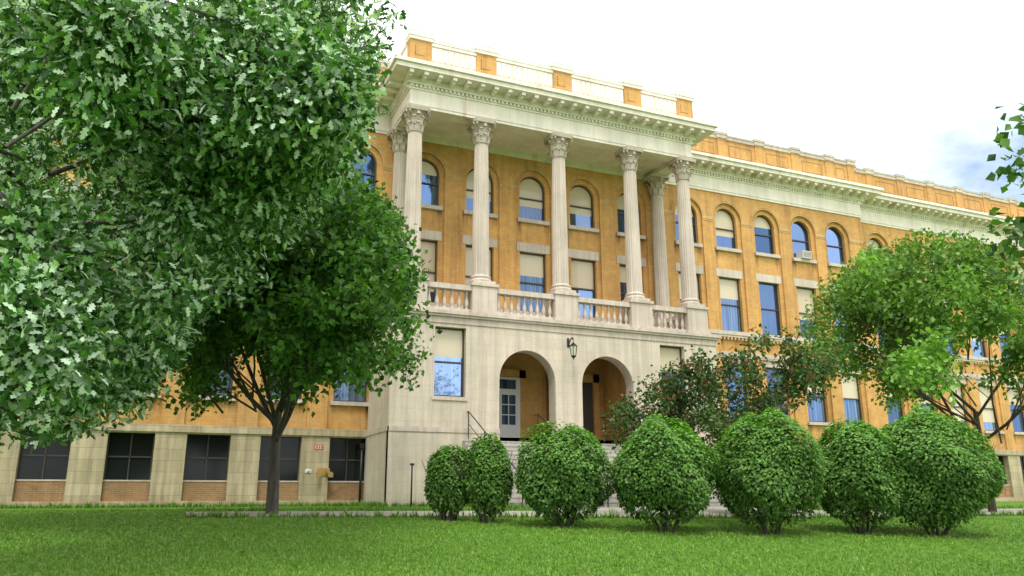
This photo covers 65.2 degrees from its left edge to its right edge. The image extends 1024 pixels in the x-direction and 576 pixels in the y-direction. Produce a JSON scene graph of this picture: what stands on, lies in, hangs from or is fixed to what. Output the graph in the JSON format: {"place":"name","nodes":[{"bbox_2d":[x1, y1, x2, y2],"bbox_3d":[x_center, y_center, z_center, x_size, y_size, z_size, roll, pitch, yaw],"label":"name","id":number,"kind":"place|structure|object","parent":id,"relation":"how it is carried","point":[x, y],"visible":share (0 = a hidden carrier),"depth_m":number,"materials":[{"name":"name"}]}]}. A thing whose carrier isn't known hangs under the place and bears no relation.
{"place":"outdoors","nodes":[
{"label":"outdoors","id":0,"kind":"place"},
{"bbox_2d":[0,501,1023,575],"bbox_3d":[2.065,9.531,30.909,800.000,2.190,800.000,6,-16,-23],"label":"lawn ground","id":1,"kind":"structure","parent":0,"point":[998,503],"depth_m":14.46,"materials":[{"name":"green plant"}]},
{"bbox_2d":[0,0,406,453],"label":"oak tree","id":2,"kind":"object","parent":1,"relation":"on","point":[214,125],"visible":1,"depth_m":9.94,"materials":[{"name":"green plant"}]},
{"bbox_2d":[151,168,442,513],"bbox_3d":[-4.709,0.492,20.251,8.653,10.332,13.325,6,-16,-23],"label":"maple tree","id":3,"kind":"object","parent":1,"relation":"on","point":[321,315],"visible":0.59,"depth_m":16.79,"materials":[{"name":"green plant"}]},
{"bbox_2d":[410,463,413,506],"bbox_3d":[-3.492,6.898,27.814,0.140,1.570,0.080,6,-16,-23],"label":"yard post","id":4,"kind":"object","parent":1,"relation":"on","point":[411,464],"visible":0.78,"depth_m":27.85,"materials":[{"name":"grey metal"}]},
{"bbox_2d":[422,443,474,520],"bbox_3d":[-1.528,4.541,18.666,1.465,1.823,1.176,-6,-16,23],"label":"shrub","id":5,"kind":"object","parent":1,"relation":"on","point":[444,487],"visible":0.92,"depth_m":18.34,"materials":[{"name":"green plant"}]},
{"bbox_2d":[450,432,515,522],"bbox_3d":[-0.563,4.357,18.358,1.422,2.098,1.318,-7,-16,23],"label":"shrub","id":6,"kind":"object","parent":1,"relation":"on","point":[491,476],"visible":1,"depth_m":18.04,"materials":[{"name":"green plant"}]},
{"bbox_2d":[0,0,1023,508],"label":"building","id":7,"kind":"structure","parent":1,"relation":"on","point":[624,232],"depth_m":34.82,"materials":[{"name":"brick"}]},
{"bbox_2d":[305,468,332,476],"bbox_3d":[-7.263,6.950,30.117,1.005,0.345,0.290,6,-16,-23],"label":"fdc connection","id":8,"kind":"object","parent":7,"relation":"attached to","point":[323,472],"visible":1,"depth_m":30.15,"materials":[{"name":"gold metal"}]},
{"bbox_2d":[314,445,323,449],"bbox_3d":[-7.345,6.064,30.453,0.340,0.180,0.020,6,-16,-23],"label":"sign","id":9,"kind":"object","parent":7,"relation":"attached to","point":[318,447],"visible":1,"depth_m":30.45,"materials":[{"name":"red"}]},
{"bbox_2d":[358,443,364,501],"bbox_3d":[-5.821,7.316,30.734,0.160,2.650,0.170,6,-16,-23],"label":"drain pipe","id":10,"kind":"object","parent":7,"relation":"attached to","point":[361,446],"visible":0.78,"depth_m":30.77,"materials":[{"name":"grey metal"}]},
{"bbox_2d":[567,337,576,359],"bbox_3d":[2.385,2.419,31.957,0.360,0.940,0.606,6,-16,-23],"label":"wall lantern","id":11,"kind":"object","parent":7,"relation":"attached to","point":[573,348],"depth_m":31.73,"materials":[{"name":"grey metal"}]},
{"bbox_2d":[796,250,811,258],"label":"air conditioner","id":12,"kind":"object","parent":7,"relation":"on","point":[803,254],"depth_m":42.72,"materials":[{"name":"white metal"}]},
{"bbox_2d":[0,498,1023,518],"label":"lawn edge weeds","id":13,"kind":"object","parent":1,"relation":"on","point":[372,504],"visible":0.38,"depth_m":22.02,"materials":[{"name":"green plant"}]},
{"bbox_2d":[467,411,626,506],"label":"stair handrails","id":14,"kind":"object","parent":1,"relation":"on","point":[541,429],"visible":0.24,"depth_m":29.58,"materials":[{"name":"grey metal"}]},
{"bbox_2d":[513,421,617,527],"bbox_3d":[1.163,4.140,17.856,2.474,2.417,2.120,6,-16,-23],"label":"shrub","id":15,"kind":"object","parent":1,"relation":"on","point":[564,469],"visible":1,"depth_m":17.28,"materials":[{"name":"green plant"}]},
{"bbox_2d":[462,437,723,506],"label":"entrance steps","id":16,"kind":"structure","parent":1,"relation":"on","point":[512,448],"depth_m":28.82,"materials":[{"name":"concrete"}]},
{"bbox_2d":[609,412,721,532],"bbox_3d":[3.269,3.999,17.290,2.482,2.582,2.458,6,-16,-23],"label":"shrub","id":17,"kind":"object","parent":1,"relation":"on","point":[665,467],"visible":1,"depth_m":16.67,"materials":[{"name":"green plant"}]},
{"bbox_2d":[601,309,861,518],"bbox_3d":[5.579,3.543,21.785,6.128,5.535,6.959,6,-16,-23],"label":"crabapple tree","id":18,"kind":"object","parent":1,"relation":"on","point":[709,387],"visible":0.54,"depth_m":20.65,"materials":[{"name":"green plant"}]},
{"bbox_2d":[709,407,832,534],"bbox_3d":[5.648,3.989,17.504,2.472,2.818,2.697,6,-16,-23],"label":"shrub","id":19,"kind":"object","parent":1,"relation":"on","point":[770,475],"visible":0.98,"depth_m":16.87,"materials":[{"name":"green plant"}]},
{"bbox_2d":[809,416,908,533],"bbox_3d":[8.015,4.311,18.419,2.327,2.682,2.512,-13,-19,40],"label":"shrub","id":20,"kind":"object","parent":1,"relation":"on","point":[857,479],"visible":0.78,"depth_m":17.66,"materials":[{"name":"green plant"}]},
{"bbox_2d":[796,227,1023,511],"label":"locust tree","id":21,"kind":"object","parent":1,"relation":"on","point":[897,296],"visible":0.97,"depth_m":24.28,"materials":[{"name":"green plant"}]},
{"bbox_2d":[868,401,1009,535],"bbox_3d":[9.614,4.153,18.355,3.410,3.035,3.200,6,-16,-23],"label":"shrub","id":22,"kind":"object","parent":1,"relation":"on","point":[946,469],"visible":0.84,"depth_m":17.40,"materials":[{"name":"green plant"}]},
{"bbox_2d":[985,103,1023,289],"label":"tree","id":23,"kind":"object","parent":1,"relation":"on","point":[1002,139],"visible":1,"depth_m":11.20,"materials":[{"name":"green plant"}]},
{"bbox_2d":[149,0,1023,201],"label":"sky","id":24,"kind":"structure","parent":0,"point":[913,89],"materials":[{"name":"white"}]},
{"bbox_2d":[186,506,1023,517],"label":"walk path","id":25,"kind":"structure","parent":0,"point":[716,510],"depth_m":21.07,"materials":[{"name":"concrete"}]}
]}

